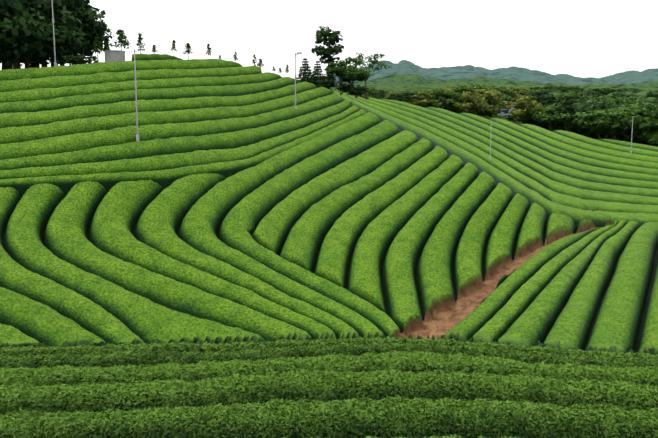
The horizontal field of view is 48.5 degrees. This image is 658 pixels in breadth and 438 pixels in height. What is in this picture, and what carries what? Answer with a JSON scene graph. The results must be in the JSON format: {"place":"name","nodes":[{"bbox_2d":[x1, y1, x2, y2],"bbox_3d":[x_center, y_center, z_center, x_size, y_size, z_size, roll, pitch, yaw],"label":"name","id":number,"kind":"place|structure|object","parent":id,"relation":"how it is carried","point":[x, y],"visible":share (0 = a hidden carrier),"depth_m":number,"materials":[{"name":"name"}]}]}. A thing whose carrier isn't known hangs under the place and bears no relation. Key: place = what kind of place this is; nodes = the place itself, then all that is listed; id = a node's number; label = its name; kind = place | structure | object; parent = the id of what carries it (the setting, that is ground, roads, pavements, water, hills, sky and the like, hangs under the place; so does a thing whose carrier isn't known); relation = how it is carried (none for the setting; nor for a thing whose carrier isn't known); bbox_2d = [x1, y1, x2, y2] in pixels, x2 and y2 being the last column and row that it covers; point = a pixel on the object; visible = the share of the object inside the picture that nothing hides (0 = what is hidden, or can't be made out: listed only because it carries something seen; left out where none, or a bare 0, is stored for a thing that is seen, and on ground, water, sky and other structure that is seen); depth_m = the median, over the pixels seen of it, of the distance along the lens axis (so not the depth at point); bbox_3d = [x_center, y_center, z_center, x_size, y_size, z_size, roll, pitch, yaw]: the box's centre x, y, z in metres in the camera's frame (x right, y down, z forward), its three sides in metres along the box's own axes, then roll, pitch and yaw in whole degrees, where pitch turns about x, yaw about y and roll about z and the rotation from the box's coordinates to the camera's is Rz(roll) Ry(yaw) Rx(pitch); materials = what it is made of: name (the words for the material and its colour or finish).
{"place":"outdoors","nodes":[
{"label":"outdoors","id":0,"kind":"place"},
{"bbox_2d":[0,53,657,437],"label":"hillside tea rows","id":1,"kind":"structure","parent":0,"point":[224,201],"depth_m":41.64,"materials":[{"name":"green plant"}]},
{"bbox_2d":[0,0,56,65],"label":"hilltop tree","id":2,"kind":"object","parent":1,"relation":"on","point":[11,39],"visible":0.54,"depth_m":52.11,"materials":[{"name":"green plant"}]},
{"bbox_2d":[0,0,65,69],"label":"hilltop tree","id":3,"kind":"object","parent":1,"relation":"on","point":[44,4],"visible":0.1,"depth_m":54.86,"materials":[{"name":"green plant"}]},
{"bbox_2d":[0,28,71,68],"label":"hilltop tree","id":4,"kind":"object","parent":1,"relation":"on","point":[50,54],"visible":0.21,"depth_m":55.73,"materials":[{"name":"green plant"}]},
{"bbox_2d":[0,0,82,68],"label":"hilltop tree","id":5,"kind":"object","parent":1,"relation":"on","point":[69,38],"visible":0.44,"depth_m":54.04,"materials":[{"name":"green plant"}]},
{"bbox_2d":[52,0,56,65],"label":"lamp pole","id":6,"kind":"object","parent":1,"relation":"on","point":[55,63],"visible":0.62,"depth_m":52.18,"materials":[{"name":"metal"}]},
{"bbox_2d":[22,9,93,66],"bbox_3d":[-23.701,-14.400,60.677,8.471,6.671,8.403,0,8,2],"label":"hilltop tree","id":7,"kind":"object","parent":1,"relation":"on","point":[88,48],"visible":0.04,"depth_m":60.66,"materials":[{"name":"green plant"}]},
{"bbox_2d":[56,46,81,65],"bbox_3d":[-21.720,-14.492,61.395,2.441,3.263,2.313,5,9,32],"label":"hilltop pine tree","id":8,"kind":"object","parent":1,"relation":"on","point":[73,53],"visible":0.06,"depth_m":61.21,"materials":[{"name":"green plant"}]},
{"bbox_2d":[28,0,112,67],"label":"hilltop tree","id":9,"kind":"object","parent":1,"relation":"on","point":[71,8],"visible":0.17,"depth_m":59.82,"materials":[{"name":"green plant"}]},
{"bbox_2d":[57,54,90,64],"bbox_3d":[-19.077,-11.860,55.032,2.113,1.051,2.098,8,11,44],"label":"bush","id":10,"kind":"object","parent":1,"relation":"on","point":[69,59],"visible":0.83,"depth_m":54.53,"materials":[{"name":"green plant"}]},
{"bbox_2d":[51,0,114,66],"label":"hilltop tree","id":11,"kind":"object","parent":1,"relation":"on","point":[102,13],"depth_m":63.35,"materials":[{"name":"green plant"}]},
{"bbox_2d":[72,9,98,63],"bbox_3d":[-20.378,-15.131,60.708,2.804,4.716,2.970,-2,8,-12],"label":"tree","id":12,"kind":"object","parent":1,"relation":"on","point":[84,14],"visible":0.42,"depth_m":60.05,"materials":[{"name":"green plant"}]},
{"bbox_2d":[75,55,97,64],"bbox_3d":[-18.491,-11.951,55.396,2.052,0.963,1.680,-1,8,-9],"label":"bush","id":13,"kind":"object","parent":1,"relation":"on","point":[94,58],"visible":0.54,"depth_m":55.28,"materials":[{"name":"green plant"}]},
{"bbox_2d":[92,37,103,62],"bbox_3d":[-18.331,-13.415,58.034,1.014,2.093,1.010,-5,9,-29],"label":"tree","id":14,"kind":"object","parent":1,"relation":"on","point":[97,41],"visible":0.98,"depth_m":57.87,"materials":[{"name":"green plant"}]},
{"bbox_2d":[104,48,125,61],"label":"building","id":15,"kind":"structure","parent":1,"relation":"on","point":[114,55],"depth_m":55.29,"materials":[{"name":"concrete"}]},
{"bbox_2d":[111,29,130,48],"bbox_3d":[-16.158,-13.517,57.076,1.165,2.561,1.657,7,11,41],"label":"tree","id":16,"kind":"object","parent":1,"relation":"on","point":[121,36],"visible":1,"depth_m":56.85,"materials":[{"name":"green plant"}]},
{"bbox_2d":[134,49,144,140],"bbox_3d":[-11.489,-7.089,44.638,0.730,6.461,0.200,-3,8,-19],"label":"lamp pole","id":17,"kind":"object","parent":1,"relation":"on","point":[137,136],"visible":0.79,"depth_m":44.46,"materials":[{"name":"metal"}]},
{"bbox_2d":[136,33,145,48],"bbox_3d":[-14.995,-13.747,58.133,0.760,2.088,0.764,5,10,33],"label":"tree","id":18,"kind":"object","parent":1,"relation":"on","point":[139,43],"visible":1,"depth_m":57.96,"materials":[{"name":"green plant"}]},
{"bbox_2d":[151,45,157,53],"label":"tree","id":19,"kind":"object","parent":1,"relation":"on","point":[154,50],"visible":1,"depth_m":59.28,"materials":[{"name":"green plant"}]},
{"bbox_2d":[170,40,176,55],"bbox_3d":[-12.971,-14.139,61.143,0.467,1.667,0.664,9,12,49],"label":"tree","id":20,"kind":"object","parent":1,"relation":"on","point":[173,44],"visible":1,"depth_m":61.02,"materials":[{"name":"green plant"}]},
{"bbox_2d":[183,43,193,59],"bbox_3d":[-12.231,-14.399,63.126,0.999,1.639,0.995,5,10,34],"label":"tree","id":21,"kind":"object","parent":1,"relation":"on","point":[187,50],"visible":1,"depth_m":63.02,"materials":[{"name":"green plant"}]},
{"bbox_2d":[205,44,211,55],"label":"tree","id":22,"kind":"object","parent":1,"relation":"on","point":[208,48],"visible":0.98,"depth_m":64.65,"materials":[{"name":"green plant"}]},
{"bbox_2d":[257,59,263,66],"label":"tree","id":23,"kind":"object","parent":1,"relation":"on","point":[259,63],"visible":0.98,"depth_m":67.68,"materials":[{"name":"green plant"}]},
{"bbox_2d":[294,52,301,108],"bbox_3d":[-2.568,-10.928,61.030,0.730,5.811,0.200,4,9,28],"label":"lamp pole","id":24,"kind":"object","parent":1,"relation":"on","point":[295,107],"visible":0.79,"depth_m":60.97,"materials":[{"name":"metal"}]},
{"bbox_2d":[296,58,315,82],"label":"tree","id":25,"kind":"object","parent":1,"relation":"on","point":[306,77],"visible":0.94,"depth_m":75.66,"materials":[{"name":"green plant"}]},
{"bbox_2d":[310,61,326,83],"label":"tree","id":26,"kind":"object","parent":1,"relation":"on","point":[318,76],"visible":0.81,"depth_m":75.75,"materials":[{"name":"green plant"}]},
{"bbox_2d":[315,78,337,88],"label":"bush","id":27,"kind":"object","parent":1,"relation":"on","point":[326,84],"visible":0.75,"depth_m":75.32,"materials":[{"name":"green plant"}]},
{"bbox_2d":[311,26,343,76],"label":"tree","id":28,"kind":"object","parent":1,"relation":"on","point":[329,51],"visible":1,"depth_m":77.28,"materials":[{"name":"green plant"}]},
{"bbox_2d":[0,336,657,437],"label":"tea bushes","id":29,"kind":"object","parent":1,"relation":"on","point":[639,366],"visible":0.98,"depth_m":12.81,"materials":[{"name":"green plant"}]},
{"bbox_2d":[323,65,336,85],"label":"tree","id":30,"kind":"object","parent":1,"relation":"on","point":[331,77],"visible":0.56,"depth_m":75.80,"materials":[{"name":"green plant"}]},
{"bbox_2d":[324,60,357,85],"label":"tree","id":31,"kind":"object","parent":1,"relation":"on","point":[334,69],"visible":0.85,"depth_m":75.41,"materials":[{"name":"green plant"}]},
{"bbox_2d":[329,82,354,94],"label":"bush","id":32,"kind":"object","parent":1,"relation":"on","point":[343,87],"visible":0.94,"depth_m":75.58,"materials":[{"name":"green plant"}]},
{"bbox_2d":[333,56,374,93],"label":"tree","id":33,"kind":"object","parent":1,"relation":"on","point":[360,75],"visible":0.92,"depth_m":75.42,"materials":[{"name":"green plant"}]},
{"bbox_2d":[346,85,367,97],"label":"bush","id":34,"kind":"object","parent":1,"relation":"on","point":[358,90],"visible":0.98,"depth_m":75.63,"materials":[{"name":"green plant"}]},
{"bbox_2d":[352,53,391,99],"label":"sparse tree","id":35,"kind":"object","parent":1,"relation":"on","point":[373,62],"visible":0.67,"depth_m":81.40,"materials":[{"name":"green plant"}]},
{"bbox_2d":[489,122,496,157],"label":"lamp pole","id":36,"kind":"object","parent":1,"relation":"on","point":[490,140],"visible":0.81,"depth_m":84.86,"materials":[{"name":"metal"}]},
{"bbox_2d":[630,116,637,152],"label":"lamp pole","id":37,"kind":"object","parent":1,"relation":"on","point":[632,132],"visible":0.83,"depth_m":104.60,"materials":[{"name":"metal"}]},
{"bbox_2d":[0,0,657,79],"label":"sky","id":38,"kind":"structure","parent":0,"point":[576,38],"materials":[{"name":"white"}]},
{"bbox_2d":[317,86,657,146],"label":"ground","id":39,"kind":"structure","parent":0,"point":[486,116],"depth_m":278.79,"materials":[{"name":"green plant"}]},
{"bbox_2d":[361,87,380,98],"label":"bush","id":40,"kind":"object","parent":39,"relation":"on","point":[375,96],"visible":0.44,"depth_m":255.44,"materials":[{"name":"green plant"}]},
{"bbox_2d":[371,89,386,98],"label":"bush","id":41,"kind":"object","parent":39,"relation":"on","point":[382,93],"visible":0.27,"depth_m":259.71,"materials":[{"name":"green plant"}]},
{"bbox_2d":[387,92,406,101],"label":"bush","id":42,"kind":"object","parent":39,"relation":"on","point":[394,97],"visible":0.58,"depth_m":250.38,"materials":[{"name":"green plant"}]},
{"bbox_2d":[392,90,417,105],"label":"forest tree","id":43,"kind":"object","parent":39,"relation":"on","point":[406,92],"visible":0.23,"depth_m":253.41,"materials":[{"name":"green plant"}]},
{"bbox_2d":[402,92,417,103],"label":"forest tree","id":44,"kind":"object","parent":39,"relation":"on","point":[411,94],"visible":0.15,"depth_m":256.48,"materials":[{"name":"green plant"}]},
{"bbox_2d":[408,92,435,107],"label":"forest tree","id":45,"kind":"object","parent":39,"relation":"on","point":[425,96],"visible":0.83,"depth_m":251.12,"materials":[{"name":"green plant"}]},
{"bbox_2d":[419,87,453,111],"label":"forest tree","id":46,"kind":"object","parent":39,"relation":"on","point":[437,104],"visible":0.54,"depth_m":251.99,"materials":[{"name":"green plant"}]},
{"bbox_2d":[429,90,462,109],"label":"forest tree","id":47,"kind":"object","parent":39,"relation":"on","point":[451,101],"visible":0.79,"depth_m":252.11,"materials":[{"name":"green plant"}]},
{"bbox_2d":[436,89,460,105],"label":"forest tree","id":48,"kind":"object","parent":39,"relation":"on","point":[448,95],"visible":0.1,"depth_m":253.26,"materials":[{"name":"green plant"}]},
{"bbox_2d":[451,85,488,113],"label":"forest tree","id":49,"kind":"object","parent":39,"relation":"on","point":[461,88],"visible":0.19,"depth_m":255.95,"materials":[{"name":"green plant"}]},
{"bbox_2d":[452,91,489,114],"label":"forest tree","id":50,"kind":"object","parent":39,"relation":"on","point":[474,106],"visible":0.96,"depth_m":245.54,"materials":[{"name":"green plant"}]},
{"bbox_2d":[456,84,500,116],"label":"forest tree","id":51,"kind":"object","parent":39,"relation":"on","point":[488,95],"visible":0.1,"depth_m":260.86,"materials":[{"name":"green plant"}]},
{"bbox_2d":[461,87,502,115],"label":"forest tree","id":52,"kind":"object","parent":39,"relation":"on","point":[481,92],"visible":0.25,"depth_m":256.59,"materials":[{"name":"green plant"}]},
{"bbox_2d":[470,84,500,114],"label":"forest tree","id":53,"kind":"object","parent":39,"relation":"on","point":[485,87],"depth_m":307.13,"materials":[{"name":"green plant"}]},
{"bbox_2d":[484,87,512,114],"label":"forest tree","id":54,"kind":"object","parent":39,"relation":"on","point":[507,104],"visible":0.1,"depth_m":297.96,"materials":[{"name":"green plant"}]},
{"bbox_2d":[490,86,513,101],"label":"forest tree","id":55,"kind":"object","parent":39,"relation":"on","point":[496,88],"depth_m":465.61,"materials":[{"name":"green plant"}]},
{"bbox_2d":[498,95,510,106],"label":"forest tree","id":56,"kind":"object","parent":39,"relation":"on","point":[505,98],"visible":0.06,"depth_m":320.20,"materials":[{"name":"green plant"}]},
{"bbox_2d":[497,102,516,116],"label":"building","id":57,"kind":"structure","parent":39,"relation":"on","point":[505,112],"depth_m":337.69,"materials":[{"name":"grey"}]},
{"bbox_2d":[500,88,514,97],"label":"forest tree","id":58,"kind":"object","parent":39,"relation":"on","point":[508,92],"visible":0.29,"depth_m":488.94,"materials":[{"name":"green plant"}]},
{"bbox_2d":[503,87,526,101],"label":"forest tree","id":59,"kind":"object","parent":39,"relation":"on","point":[516,96],"visible":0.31,"depth_m":488.92,"materials":[{"name":"green plant"}]},
{"bbox_2d":[515,88,534,96],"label":"forest tree","id":60,"kind":"object","parent":39,"relation":"on","point":[524,90],"visible":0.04,"depth_m":522.78,"materials":[{"name":"green plant"}]},
{"bbox_2d":[510,95,549,124],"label":"forest tree","id":61,"kind":"object","parent":39,"relation":"on","point":[519,114],"visible":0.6,"depth_m":249.62,"materials":[{"name":"green plant"}]},
{"bbox_2d":[505,92,559,122],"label":"forest tree","id":62,"kind":"object","parent":39,"relation":"on","point":[511,118],"visible":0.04,"depth_m":271.49,"materials":[{"name":"green plant"}]},
{"bbox_2d":[522,91,554,127],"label":"forest tree","id":63,"kind":"object","parent":39,"relation":"on","point":[546,97],"visible":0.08,"depth_m":263.65,"materials":[{"name":"green plant"}]},
{"bbox_2d":[525,91,553,129],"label":"forest tree","id":64,"kind":"object","parent":39,"relation":"on","point":[538,97],"visible":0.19,"depth_m":261.33,"materials":[{"name":"green plant"}]},
{"bbox_2d":[533,99,556,129],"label":"forest tree","id":65,"kind":"object","parent":39,"relation":"on","point":[540,124],"visible":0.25,"depth_m":253.42,"materials":[{"name":"green plant"}]},
{"bbox_2d":[525,105,568,129],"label":"forest tree","id":66,"kind":"object","parent":39,"relation":"on","point":[547,113],"visible":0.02,"depth_m":250.21,"materials":[{"name":"green plant"}]},
{"bbox_2d":[526,104,579,129],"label":"forest tree","id":67,"kind":"object","parent":39,"relation":"on","point":[540,116],"visible":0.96,"depth_m":240.36,"materials":[{"name":"green plant"}]},
{"bbox_2d":[537,95,578,105],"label":"forest tree","id":68,"kind":"object","parent":39,"relation":"on","point":[552,97],"visible":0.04,"depth_m":265.37,"materials":[{"name":"green plant"}]},
{"bbox_2d":[547,100,581,127],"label":"forest tree","id":69,"kind":"object","parent":39,"relation":"on","point":[559,103],"depth_m":251.34,"materials":[{"name":"green plant"}]},
{"bbox_2d":[551,95,587,136],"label":"forest tree","id":70,"kind":"object","parent":39,"relation":"on","point":[570,107],"visible":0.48,"depth_m":241.60,"materials":[{"name":"green plant"}]},
{"bbox_2d":[553,105,588,133],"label":"forest tree","id":71,"kind":"object","parent":39,"relation":"on","point":[579,109],"visible":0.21,"depth_m":241.16,"materials":[{"name":"green plant"}]},
{"bbox_2d":[553,89,591,104],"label":"forest tree","id":72,"kind":"object","parent":39,"relation":"on","point":[573,93],"visible":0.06,"depth_m":261.14,"materials":[{"name":"green plant"}]},
{"bbox_2d":[582,106,598,136],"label":"forest tree","id":73,"kind":"object","parent":39,"relation":"on","point":[586,110],"visible":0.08,"depth_m":243.08,"materials":[{"name":"green plant"}]},
{"bbox_2d":[582,90,599,96],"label":"forest tree","id":74,"kind":"object","parent":39,"relation":"on","point":[590,91],"visible":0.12,"depth_m":551.05,"materials":[{"name":"green plant"}]},
{"bbox_2d":[584,102,598,106],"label":"forest tree","id":75,"kind":"object","parent":39,"relation":"on","point":[588,104],"depth_m":251.97,"materials":[{"name":"green plant"}]},
{"bbox_2d":[582,129,604,138],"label":"forest tree","id":76,"kind":"object","parent":39,"relation":"on","point":[589,134],"visible":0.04,"depth_m":240.35,"materials":[{"name":"green plant"}]},
{"bbox_2d":[570,110,620,138],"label":"forest tree","id":77,"kind":"object","parent":39,"relation":"on","point":[590,116],"visible":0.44,"depth_m":235.18,"materials":[{"name":"green plant"}]},
{"bbox_2d":[589,88,608,94],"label":"forest tree","id":78,"kind":"object","parent":39,"relation":"on","point":[602,91],"visible":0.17,"depth_m":570.12,"materials":[{"name":"green plant"}]},
{"bbox_2d":[586,101,624,132],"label":"forest tree","id":79,"kind":"object","parent":39,"relation":"on","point":[602,103],"visible":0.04,"depth_m":243.29,"materials":[{"name":"green plant"}]},
{"bbox_2d":[596,97,616,103],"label":"forest tree","id":80,"kind":"object","parent":39,"relation":"on","point":[612,99],"depth_m":306.78,"materials":[{"name":"green plant"}]},
{"bbox_2d":[580,107,634,138],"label":"forest tree","id":81,"kind":"object","parent":39,"relation":"on","point":[589,123],"visible":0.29,"depth_m":234.93,"materials":[{"name":"green plant"}]},
{"bbox_2d":[581,101,636,137],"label":"forest tree","id":82,"kind":"object","parent":39,"relation":"on","point":[607,106],"visible":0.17,"depth_m":240.63,"materials":[{"name":"green plant"}]},
{"bbox_2d":[601,87,617,92],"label":"forest tree","id":83,"kind":"object","parent":39,"relation":"on","point":[609,90],"visible":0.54,"depth_m":613.35,"materials":[{"name":"green plant"}]},
{"bbox_2d":[594,108,626,141],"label":"forest tree","id":84,"kind":"object","parent":39,"relation":"on","point":[619,138],"visible":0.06,"depth_m":239.33,"materials":[{"name":"green plant"}]},
{"bbox_2d":[591,107,644,139],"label":"forest tree","id":85,"kind":"object","parent":39,"relation":"on","point":[616,115],"visible":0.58,"depth_m":232.25,"materials":[{"name":"green plant"}]},
{"bbox_2d":[585,104,651,129],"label":"forest tree","id":86,"kind":"object","parent":39,"relation":"on","point":[644,119],"visible":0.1,"depth_m":235.65,"materials":[{"name":"green plant"}]},
{"bbox_2d":[614,93,634,98],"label":"forest tree","id":87,"kind":"object","parent":39,"relation":"on","point":[627,95],"visible":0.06,"depth_m":514.36,"materials":[{"name":"green plant"}]},
{"bbox_2d":[615,119,648,140],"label":"forest tree","id":88,"kind":"object","parent":39,"relation":"on","point":[624,134],"visible":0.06,"depth_m":235.96,"materials":[{"name":"green plant"}]},
{"bbox_2d":[608,105,656,141],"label":"forest tree","id":89,"kind":"object","parent":39,"relation":"on","point":[629,135],"visible":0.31,"depth_m":236.29,"materials":[{"name":"green plant"}]},
{"bbox_2d":[619,98,649,105],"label":"forest tree","id":90,"kind":"object","parent":39,"relation":"on","point":[627,101],"visible":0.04,"depth_m":328.17,"materials":[{"name":"green plant"}]},
{"bbox_2d":[621,108,657,145],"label":"forest tree","id":91,"kind":"object","parent":39,"relation":"on","point":[651,139],"visible":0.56,"depth_m":235.37,"materials":[{"name":"green plant"}]},
{"bbox_2d":[639,104,656,117],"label":"forest tree","id":92,"kind":"object","parent":39,"relation":"on","point":[649,108],"visible":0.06,"depth_m":261.30,"materials":[{"name":"green plant"}]},
{"bbox_2d":[330,81,657,100],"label":"distant hills","id":93,"kind":"structure","parent":0,"point":[629,87],"depth_m":718.20,"materials":[{"name":"green plant"}]},
{"bbox_2d":[569,87,584,90],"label":"forest tree","id":94,"kind":"object","parent":93,"relation":"on","point":[574,88],"visible":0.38,"depth_m":616.83,"materials":[{"name":"green plant"}]},
{"bbox_2d":[629,96,644,99],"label":"forest tree","id":95,"kind":"object","parent":93,"relation":"on","point":[633,98],"visible":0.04,"depth_m":459.20,"materials":[{"name":"green plant"}]},
{"bbox_2d":[644,93,657,97],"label":"forest tree","id":96,"kind":"object","parent":93,"relation":"on","point":[654,96],"visible":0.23,"depth_m":554.60,"materials":[{"name":"green plant"}]},
{"bbox_2d":[330,74,657,87],"bbox_3d":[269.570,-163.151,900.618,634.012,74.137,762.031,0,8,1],"label":"distant hills","id":97,"kind":"structure","parent":0,"point":[405,79],"depth_m":1173.20,"materials":[{"name":"green plant"}]},
{"bbox_2d":[335,60,657,84],"bbox_3d":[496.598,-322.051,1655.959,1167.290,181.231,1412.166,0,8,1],"label":"distant hills","id":98,"kind":"structure","parent":0,"point":[401,67],"depth_m":2053.76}
]}

